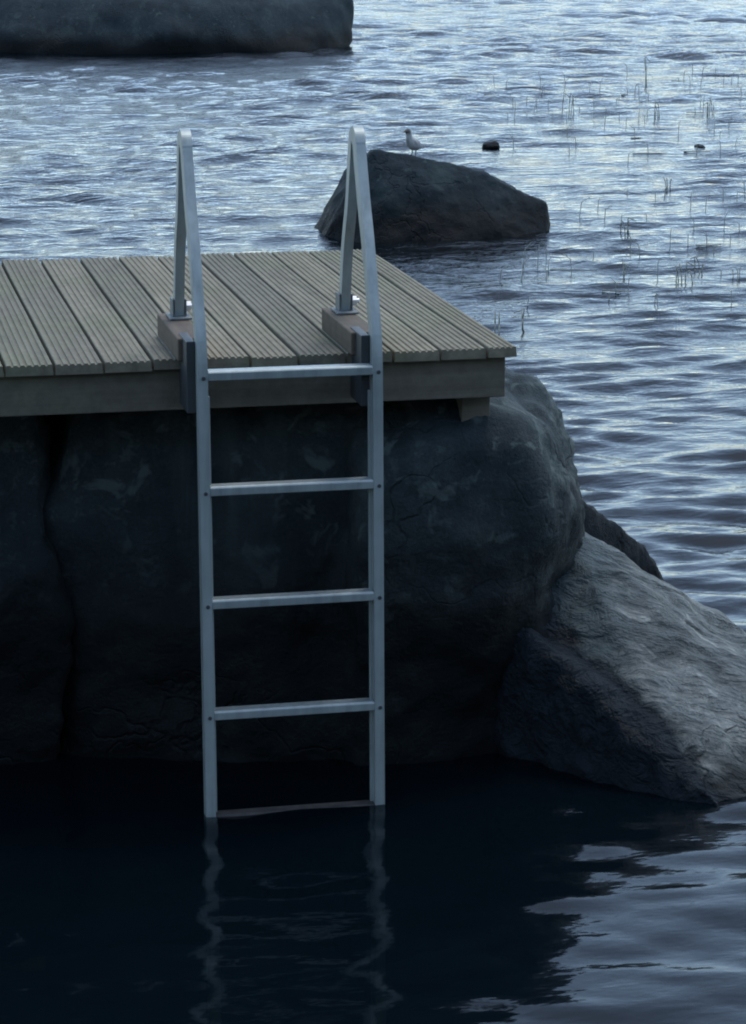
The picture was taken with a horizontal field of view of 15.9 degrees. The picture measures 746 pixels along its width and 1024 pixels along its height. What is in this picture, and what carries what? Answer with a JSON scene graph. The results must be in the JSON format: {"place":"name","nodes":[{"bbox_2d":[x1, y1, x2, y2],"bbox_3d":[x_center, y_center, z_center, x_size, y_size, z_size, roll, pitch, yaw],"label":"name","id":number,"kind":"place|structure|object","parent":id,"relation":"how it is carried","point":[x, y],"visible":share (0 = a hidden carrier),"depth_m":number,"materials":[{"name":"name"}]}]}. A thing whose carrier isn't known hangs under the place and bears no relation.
{"place":"outdoors","nodes":[
{"label":"outdoors","id":0,"kind":"place"},
{"bbox_2d":[0,0,745,1023],"bbox_3d":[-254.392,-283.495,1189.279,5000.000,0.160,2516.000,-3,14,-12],"label":"lake water","id":1,"kind":"structure","parent":0,"point":[492,888],"depth_m":10.94,"materials":[{"name":"blue liquid"}]},
{"bbox_2d":[0,371,74,764],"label":"boulder","id":2,"kind":"object","parent":1,"relation":"in","point":[37,623],"visible":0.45,"depth_m":7.31,"materials":[{"name":"stone"}]},
{"bbox_2d":[0,249,516,421],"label":"wooden dock","id":3,"kind":"object","parent":2,"relation":"on","point":[93,335],"visible":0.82,"depth_m":7.25,"materials":[{"name":"grey wood"}]},
{"bbox_2d":[166,125,384,816],"bbox_3d":[-0.252,0.238,7.196,0.534,2.532,0.537,-3,14,-12],"label":"bathing ladder","id":4,"kind":"object","parent":3,"relation":"attached to","point":[363,370],"visible":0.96,"depth_m":6.94,"materials":[{"name":"metal"}]},
{"bbox_2d":[0,0,353,54],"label":"boulder","id":5,"kind":"object","parent":1,"relation":"in","point":[106,27],"visible":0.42,"depth_m":36.52,"materials":[{"name":"grey stone"}]},
{"bbox_2d":[43,367,584,765],"bbox_3d":[-0.204,0.364,7.985,1.665,1.709,1.513,-3,14,-12],"label":"boulder","id":6,"kind":"object","parent":1,"relation":"in","point":[484,528],"visible":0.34,"depth_m":7.36,"materials":[{"name":"stone"}]},
{"bbox_2d":[314,149,549,242],"bbox_3d":[0.395,-2.007,18.385,1.756,1.004,1.167,-3,14,-12],"label":"wedge rock","id":7,"kind":"object","parent":1,"relation":"in","point":[412,197],"visible":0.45,"depth_m":18.16,"materials":[{"name":"grey stone"}]},
{"bbox_2d":[403,128,424,155],"bbox_3d":[0.278,-2.548,18.360,0.083,0.199,0.256,10,17,35],"label":"bird","id":8,"kind":"object","parent":7,"relation":"on","point":[413,143],"visible":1,"depth_m":18.31},
{"bbox_2d":[482,141,499,148],"bbox_3d":[1.067,-3.308,24.078,0.164,0.092,0.188,-3,14,-12],"label":"stone","id":9,"kind":"object","parent":1,"relation":"on","point":[491,145],"visible":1,"depth_m":24.02,"materials":[{"name":"grey stone"}]},
{"bbox_2d":[494,311,499,335],"bbox_3d":[0.663,-0.854,14.264,0.007,0.448,0.043,-9,16,-33],"label":"reed clump","id":10,"kind":"object","parent":1,"relation":"in","point":[495,324],"visible":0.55,"depth_m":14.22,"materials":[{"name":"plant"}]},
{"bbox_2d":[514,309,524,326],"bbox_3d":[0.802,-0.921,14.651,0.055,0.398,0.039,5,15,22],"label":"reed clump","id":11,"kind":"object","parent":1,"relation":"in","point":[522,315],"visible":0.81,"depth_m":14.60,"materials":[{"name":"plant"}]},
{"bbox_2d":[562,93,575,115],"bbox_3d":[2.003,-4.033,27.310,0.082,0.530,0.165,-5,14,-20],"label":"reed clump","id":12,"kind":"object","parent":1,"relation":"in","point":[569,104],"visible":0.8,"depth_m":27.23,"materials":[{"name":"plant"}]},
{"bbox_2d":[490,62,744,308],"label":"reed bed","id":13,"kind":"object","parent":1,"relation":"in","point":[615,290],"visible":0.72,"depth_m":19.25,"materials":[{"name":"plant"}]},
{"bbox_2d":[494,532,745,806],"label":"sloping rock","id":14,"kind":"object","parent":1,"relation":"in","point":[628,674],"visible":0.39,"depth_m":7.41,"materials":[{"name":"stone"}]},
{"bbox_2d":[583,500,663,580],"bbox_3d":[0.724,0.389,8.742,0.662,1.055,0.793,-3,14,-12],"label":"rock ledge","id":15,"kind":"object","parent":1,"relation":"in","point":[599,526],"visible":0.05,"depth_m":8.47,"materials":[{"name":"black stone"}]},
{"bbox_2d":[620,217,635,233],"bbox_3d":[1.735,-1.819,18.340,0.091,0.419,0.134,12,18,40],"label":"reed clump","id":16,"kind":"object","parent":1,"relation":"in","point":[627,225],"visible":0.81,"depth_m":18.31,"materials":[{"name":"plant"}]},
{"bbox_2d":[644,56,650,86],"bbox_3d":[3.180,-4.965,30.931,0.076,0.649,0.046,-3,14,-12],"label":"reed clump","id":17,"kind":"object","parent":1,"relation":"in","point":[645,71],"visible":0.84,"depth_m":30.89,"materials":[{"name":"plant"}]},
{"bbox_2d":[654,100,659,117],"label":"reed clump","id":18,"kind":"object","parent":1,"relation":"in","point":[656,109],"visible":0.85,"depth_m":26.92,"materials":[{"name":"plant"}]},
{"bbox_2d":[663,176,671,187],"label":"reed clump","id":19,"kind":"object","parent":1,"relation":"in","point":[667,182],"visible":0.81,"depth_m":20.94,"materials":[{"name":"plant"}]},
{"bbox_2d":[675,262,694,282],"bbox_3d":[1.901,-1.299,16.155,0.128,0.429,0.111,-3,14,-12],"label":"reed clump","id":20,"kind":"object","parent":1,"relation":"in","point":[677,275],"visible":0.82,"depth_m":16.15,"materials":[{"name":"plant"}]},
{"bbox_2d":[690,256,703,272],"bbox_3d":[2.031,-1.406,16.692,0.068,0.386,0.173,-3,14,-12],"label":"reed clump","id":21,"kind":"object","parent":1,"relation":"in","point":[698,264],"visible":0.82,"depth_m":16.70,"materials":[{"name":"plant"}]},
{"bbox_2d":[694,144,704,147],"bbox_3d":[2.962,-3.293,24.103,0.102,0.072,0.170,-3,14,-12],"label":"stone","id":22,"kind":"object","parent":1,"relation":"on","point":[700,145],"visible":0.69,"depth_m":24.07,"materials":[{"name":"grey stone"}]},
{"bbox_2d":[704,97,713,117],"bbox_3d":[3.429,-3.983,27.193,0.079,0.487,0.209,8,16,30],"label":"reed clump","id":23,"kind":"object","parent":1,"relation":"in","point":[709,108],"visible":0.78,"depth_m":27.19,"materials":[{"name":"plant"}]}
]}

